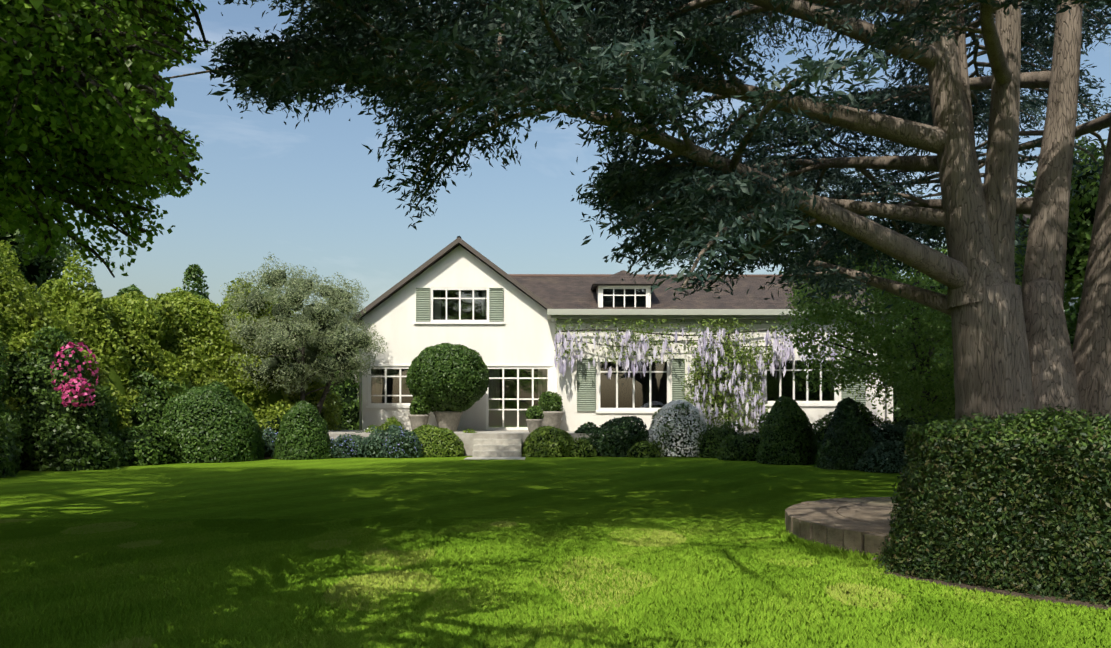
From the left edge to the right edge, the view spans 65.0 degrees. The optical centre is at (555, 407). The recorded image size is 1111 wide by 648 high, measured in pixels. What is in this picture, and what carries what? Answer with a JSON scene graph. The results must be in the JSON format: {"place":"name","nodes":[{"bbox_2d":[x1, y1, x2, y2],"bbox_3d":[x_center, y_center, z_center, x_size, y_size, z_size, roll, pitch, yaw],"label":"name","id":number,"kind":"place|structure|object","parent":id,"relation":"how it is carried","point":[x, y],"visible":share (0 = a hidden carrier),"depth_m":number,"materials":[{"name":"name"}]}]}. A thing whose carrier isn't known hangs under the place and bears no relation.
{"place":"outdoors","nodes":[
{"label":"outdoors","id":0,"kind":"place"},
{"bbox_2d":[433,411,462,431],"bbox_3d":[-3.964,0.518,32.196,1.092,0.741,1.092,0,0,-1],"label":"plant pot","id":1,"kind":"object","parent":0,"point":[449,420],"visible":0.81,"depth_m":31.82,"materials":[{"name":"stone"}]},
{"bbox_2d":[406,343,489,412],"bbox_3d":[-3.967,-1.053,32.191,3.085,2.705,2.904,0,0,-1],"label":"topiary ball","id":2,"kind":"object","parent":1,"relation":"in","point":[441,377],"visible":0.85,"depth_m":31.24,"materials":[{"name":"green plant"}]},
{"bbox_2d":[0,456,1109,647],"bbox_3d":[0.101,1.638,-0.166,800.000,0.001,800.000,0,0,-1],"label":"ground","id":3,"kind":"structure","parent":0,"point":[435,488],"depth_m":17.39,"materials":[{"name":"green plant"}]},
{"bbox_2d":[0,206,79,303],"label":"tree","id":4,"kind":"object","parent":3,"relation":"on","point":[39,269],"visible":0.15,"depth_m":31.64,"materials":[{"name":"green plant"}]},
{"bbox_2d":[0,326,188,477],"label":"dark shrubs","id":5,"kind":"object","parent":3,"relation":"on","point":[50,431],"visible":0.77,"depth_m":23.26,"materials":[{"name":"green plant"}]},
{"bbox_2d":[50,342,98,406],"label":"pink flowers","id":6,"kind":"object","parent":5,"relation":"on","point":[78,390],"visible":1,"depth_m":22.82,"materials":[{"name":"pink plant"}]},
{"bbox_2d":[0,0,210,277],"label":"lime tree trunk and branches","id":7,"kind":"object","parent":3,"relation":"on","point":[81,82],"visible":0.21,"depth_m":8.19,"materials":[{"name":"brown plant"}]},
{"bbox_2d":[0,0,216,275],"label":"lime tree leaves","id":8,"kind":"object","parent":7,"relation":"attached to","point":[123,160],"visible":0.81,"depth_m":7.86,"materials":[{"name":"green plant"}]},
{"bbox_2d":[0,240,342,434],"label":"tall hedge","id":9,"kind":"object","parent":3,"relation":"on","point":[175,335],"visible":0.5,"depth_m":27.47,"materials":[{"name":"green plant"}]},
{"bbox_2d":[36,264,361,429],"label":"trees","id":10,"kind":"object","parent":3,"relation":"on","point":[346,391],"visible":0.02,"depth_m":42.36,"materials":[{"name":"green plant"}]},
{"bbox_2d":[159,381,264,462],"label":"topiary dome","id":11,"kind":"structure","parent":3,"relation":"on","point":[217,424],"depth_m":26.04,"materials":[{"name":"green plant"}]},
{"bbox_2d":[229,379,291,433],"bbox_3d":[-10.420,0.256,30.405,3.913,2.877,2.608,0,0,-1],"label":"grassy shrub","id":12,"kind":"object","parent":3,"relation":"on","point":[274,421],"visible":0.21,"depth_m":29.55,"materials":[{"name":"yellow plant"}]},
{"bbox_2d":[217,252,387,413],"bbox_3d":[-9.242,-1.867,31.343,6.428,7.067,5.284,0,0,-1],"label":"olive tree","id":13,"kind":"object","parent":3,"relation":"on","point":[319,313],"depth_m":30.46,"materials":[{"name":"green plant"}]},
{"bbox_2d":[272,401,332,459],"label":"topiary dome","id":14,"kind":"structure","parent":3,"relation":"on","point":[303,433],"depth_m":27.49,"materials":[{"name":"green plant"}]},
{"bbox_2d":[260,424,422,457],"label":"bed perennials","id":15,"kind":"object","parent":3,"relation":"on","point":[372,446],"depth_m":28.35,"materials":[{"name":"plant"}]},
{"bbox_2d":[262,426,421,453],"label":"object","id":16,"kind":"object","parent":15,"relation":"on","point":[357,443],"visible":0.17,"depth_m":28.33,"materials":[{"name":"plant"}]},
{"bbox_2d":[411,424,464,456],"bbox_3d":[-4.190,1.121,29.407,2.271,1.135,1.954,0,0,-1],"label":"shrub ball left of steps","id":17,"kind":"object","parent":3,"relation":"on","point":[436,441],"visible":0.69,"depth_m":28.81,"materials":[{"name":"green plant"}]},
{"bbox_2d":[362,245,556,429],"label":"house wall","id":18,"kind":"structure","parent":3,"relation":"on","point":[525,333],"depth_m":33.80,"materials":[{"name":"white paint"}]},
{"bbox_2d":[355,243,460,327],"bbox_3d":[-5.872,-4.837,38.703,4.314,3.301,10.550,0,0,-1],"label":"roof edge","id":19,"kind":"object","parent":18,"relation":"attached to","point":[414,277],"depth_m":33.73,"materials":[{"name":"tile"}]},
{"bbox_2d":[353,237,553,321],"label":"house barge boards","id":20,"kind":"object","parent":18,"relation":"attached to","point":[438,255],"visible":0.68,"depth_m":33.43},
{"bbox_2d":[371,291,547,410],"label":"curtains","id":21,"kind":"object","parent":18,"relation":"in","point":[495,394],"depth_m":34.12,"materials":[{"name":"beige fabric"}]},
{"bbox_2d":[408,411,563,431],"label":"plant pots","id":22,"kind":"object","parent":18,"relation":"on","point":[552,418],"visible":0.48,"depth_m":31.51,"materials":[{"name":"stone"}]},
{"bbox_2d":[409,391,562,418],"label":"potted plants","id":23,"kind":"object","parent":22,"relation":"on","point":[549,401],"visible":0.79,"depth_m":31.54,"materials":[{"name":"green plant"}]},
{"bbox_2d":[460,244,546,309],"bbox_3d":[-1.643,-4.837,38.744,4.314,3.301,10.550,0,0,-1],"label":"roof edge","id":24,"kind":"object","parent":18,"relation":"attached to","point":[501,275],"depth_m":33.91,"materials":[{"name":"tile"}]},
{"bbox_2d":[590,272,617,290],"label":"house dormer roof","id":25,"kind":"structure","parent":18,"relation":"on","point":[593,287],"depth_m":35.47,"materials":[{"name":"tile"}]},
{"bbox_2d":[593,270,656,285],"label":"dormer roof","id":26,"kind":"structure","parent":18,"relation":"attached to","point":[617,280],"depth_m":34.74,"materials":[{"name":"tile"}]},
{"bbox_2d":[464,439,524,459],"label":"house steps","id":27,"kind":"structure","parent":3,"relation":"on","point":[497,449],"depth_m":28.97,"materials":[{"name":"beige stone"}]},
{"bbox_2d":[364,416,666,457],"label":"shrubs","id":28,"kind":"object","parent":3,"relation":"on","point":[582,447],"visible":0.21,"depth_m":28.69,"materials":[{"name":"green plant"}]},
{"bbox_2d":[522,426,574,456],"bbox_3d":[-0.191,1.150,29.443,2.006,1.076,1.882,0,0,-1],"label":"shrub ball right of steps","id":29,"kind":"object","parent":3,"relation":"on","point":[547,441],"visible":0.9,"depth_m":28.81,"materials":[{"name":"green plant"}]},
{"bbox_2d":[574,416,650,456],"bbox_3d":[1.902,0.983,29.827,3.378,1.411,2.137,0,0,30],"label":"dark shrub","id":30,"kind":"object","parent":3,"relation":"on","point":[618,437],"visible":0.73,"depth_m":29.05,"materials":[{"name":"green plant"}]},
{"bbox_2d":[162,0,1110,420],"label":"cedar trunk and limbs","id":31,"kind":"object","parent":3,"relation":"on","point":[1014,350],"visible":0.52,"depth_m":12.24,"materials":[{"name":"brown plant"}]},
{"bbox_2d":[108,0,1110,312],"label":"cedar needles","id":32,"kind":"object","parent":31,"relation":"attached to","point":[604,24],"visible":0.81,"depth_m":11.10,"materials":[{"name":"green plant"}]},
{"bbox_2d":[646,400,706,456],"bbox_3d":[4.159,0.707,29.405,2.314,1.964,2.048,0,0,-1],"label":"flowering shrub","id":33,"kind":"object","parent":3,"relation":"on","point":[691,408],"depth_m":28.73,"materials":[{"name":"white plant"}]},
{"bbox_2d":[557,324,892,430],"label":"house wing","id":34,"kind":"structure","parent":3,"relation":"on","point":[573,419],"depth_m":32.67,"materials":[{"name":"white paint"}]},
{"bbox_2d":[416,288,865,410],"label":"shutters","id":35,"kind":"object","parent":34,"relation":"attached to","point":[586,388],"visible":0.56,"depth_m":32.64,"materials":[{"name":"wood"}]},
{"bbox_2d":[554,318,788,428],"bbox_3d":[4.277,-1.217,32.215,8.703,4.226,0.836,0,0,-1],"label":"wisteria","id":36,"kind":"object","parent":34,"relation":"attached to","point":[738,354],"depth_m":32.18,"materials":[{"name":"plant"}]},
{"bbox_2d":[461,277,905,319],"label":"house roof","id":37,"kind":"structure","parent":34,"relation":"on","point":[565,292],"depth_m":35.87,"materials":[{"name":"tile"}]},
{"bbox_2d":[457,236,787,276],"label":"house ridge tiles","id":38,"kind":"object","parent":37,"relation":"on","point":[599,275],"visible":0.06,"depth_m":37.48,"materials":[{"name":"tile"}]},
{"bbox_2d":[596,286,650,307],"bbox_3d":[2.748,-4.212,36.162,2.100,1.400,2.600,0,0,-1],"label":"dormer","id":39,"kind":"object","parent":37,"relation":"on","point":[598,290],"visible":0.21,"depth_m":34.87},
{"bbox_2d":[554,327,858,431],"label":"wisteria racemes","id":40,"kind":"object","parent":34,"relation":"attached to","point":[639,355],"visible":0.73,"depth_m":32.08,"materials":[{"name":"purple plant"}]},
{"bbox_2d":[547,309,905,323],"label":"roof fascia","id":41,"kind":"structure","parent":34,"relation":"attached to","point":[742,316],"depth_m":32.36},
{"bbox_2d":[756,395,817,464],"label":"topiary dome","id":42,"kind":"structure","parent":3,"relation":"on","point":[788,437],"depth_m":25.05,"materials":[{"name":"green plant"}]},
{"bbox_2d":[694,401,894,460],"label":"shrubs","id":43,"kind":"object","parent":3,"relation":"on","point":[725,441],"visible":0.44,"depth_m":27.04,"materials":[{"name":"green plant"}]},
{"bbox_2d":[779,240,897,325],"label":"tree","id":44,"kind":"object","parent":3,"relation":"on","point":[834,262],"depth_m":45.73,"materials":[{"name":"green plant"}]},
{"bbox_2d":[815,397,874,469],"bbox_3d":[7.903,0.705,23.512,1.728,1.968,1.786,0,0,-1],"label":"conical shrub","id":45,"kind":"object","parent":3,"relation":"on","point":[847,442],"depth_m":23.10,"materials":[{"name":"green plant"}]},
{"bbox_2d":[785,496,918,558],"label":"stone platform","id":46,"kind":"structure","parent":3,"relation":"on","point":[861,524],"depth_m":10.33,"materials":[{"name":"grey stone"}]},
{"bbox_2d":[855,418,928,472],"bbox_3d":[9.824,0.842,22.415,4.085,1.693,6.583,0,0,-17],"label":"border shrub","id":47,"kind":"object","parent":3,"relation":"on","point":[886,453],"visible":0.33,"depth_m":22.44,"materials":[{"name":"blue plant"}]},
{"bbox_2d":[776,247,1024,425],"bbox_3d":[10.488,-1.831,25.925,9.133,6.998,6.768,0,0,-43],"label":"boundary tree","id":48,"kind":"object","parent":3,"relation":"on","point":[888,350],"depth_m":24.05,"materials":[{"name":"green plant"}]},
{"bbox_2d":[894,304,943,343],"bbox_3d":[21.994,-2.024,43.159,24.715,7.522,7.527,0,0,-23],"label":"foliage","id":49,"kind":"object","parent":3,"relation":"on","point":[920,318],"depth_m":39.86,"materials":[{"name":"green plant"}]},
{"bbox_2d":[904,241,947,347],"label":"tree","id":50,"kind":"object","parent":3,"relation":"on","point":[942,250],"depth_m":41.51,"materials":[{"name":"green plant"}]},
{"bbox_2d":[893,305,1077,427],"bbox_3d":[15.172,-1.169,20.236,5.676,5.752,32.071,0,0,-1],"label":"boundary hedge","id":51,"kind":"object","parent":3,"relation":"on","point":[1074,314],"depth_m":32.99,"materials":[{"name":"green plant"}]},
{"bbox_2d":[872,403,1110,606],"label":"yew hedge","id":52,"kind":"object","parent":3,"relation":"on","point":[970,506],"depth_m":7.79,"materials":[{"name":"green plant"}]},
{"bbox_2d":[906,404,1110,447],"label":"hedge top","id":53,"kind":"object","parent":52,"relation":"on","point":[1089,428],"visible":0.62,"depth_m":7.73,"materials":[{"name":"green plant"}]},
{"bbox_2d":[881,568,1110,610],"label":"soil bed","id":54,"kind":"object","parent":3,"relation":"on","point":[1031,596],"visible":0.03,"depth_m":7.65,"materials":[{"name":"brown soil"}]},
{"bbox_2d":[1015,214,1028,280],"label":"tree","id":55,"kind":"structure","parent":3,"relation":"on","point":[1023,222],"depth_m":35.74,"materials":[{"name":"plant"}]},
{"bbox_2d":[1014,136,1106,348],"bbox_3d":[14.762,-2.319,19.856,9.038,7.962,9.040,0,0,-1],"label":"boundary tree","id":56,"kind":"object","parent":3,"relation":"on","point":[1078,241],"visible":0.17,"depth_m":19.77,"materials":[{"name":"green plant"}]},
{"bbox_3d":[-4.606,-2.105,1.138,9.446,7.577,11.145,0,0,-1],"label":"near lime tree trunk and branches","id":57,"kind":"object","parent":3,"relation":"on","visible":0},
{"bbox_2d":[29,0,119,9],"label":"lime tree leaves","id":58,"kind":"object","parent":57,"relation":"on","point":[36,4],"visible":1,"depth_m":2.10,"materials":[{"name":"green plant"}]},
{"bbox_2d":[0,518,1110,647],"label":"lawn grass","id":59,"kind":"structure","parent":0,"point":[156,585],"depth_m":7.65,"materials":[{"name":"green plant"}]},
{"bbox_2d":[5,0,1110,396],"label":"sky","id":60,"kind":"structure","parent":0,"point":[306,195],"materials":[{"name":"blue"}]},
{"bbox_2d":[329,430,815,455],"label":"house terrace","id":61,"kind":"structure","parent":0,"point":[467,439],"depth_m":29.62,"materials":[{"name":"beige stone"}]},
{"bbox_2d":[366,287,836,429],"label":"window frames","id":62,"kind":"structure","parent":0,"point":[547,366],"depth_m":33.79,"materials":[{"name":"white wood"}]},
{"bbox_2d":[371,289,833,426],"bbox_3d":[1.661,-1.987,33.803,17.620,5.510,2.200,0,0,-1],"label":"house glass","id":63,"kind":"object","parent":62,"relation":"in","point":[522,381],"visible":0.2,"depth_m":33.83,"materials":[{"name":"clear glass"}]},
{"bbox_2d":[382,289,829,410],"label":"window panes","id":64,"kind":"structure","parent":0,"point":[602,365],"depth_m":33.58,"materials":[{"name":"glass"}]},
{"bbox_2d":[359,320,886,429],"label":"house downpipes","id":65,"kind":"object","parent":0,"point":[360,398],"visible":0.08,"depth_m":33.67,"materials":[{"name":"grey metal"}]},
{"bbox_2d":[1017,214,1030,221],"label":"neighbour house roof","id":66,"kind":"structure","parent":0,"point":[1025,216],"depth_m":34.16,"materials":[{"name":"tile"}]}
]}

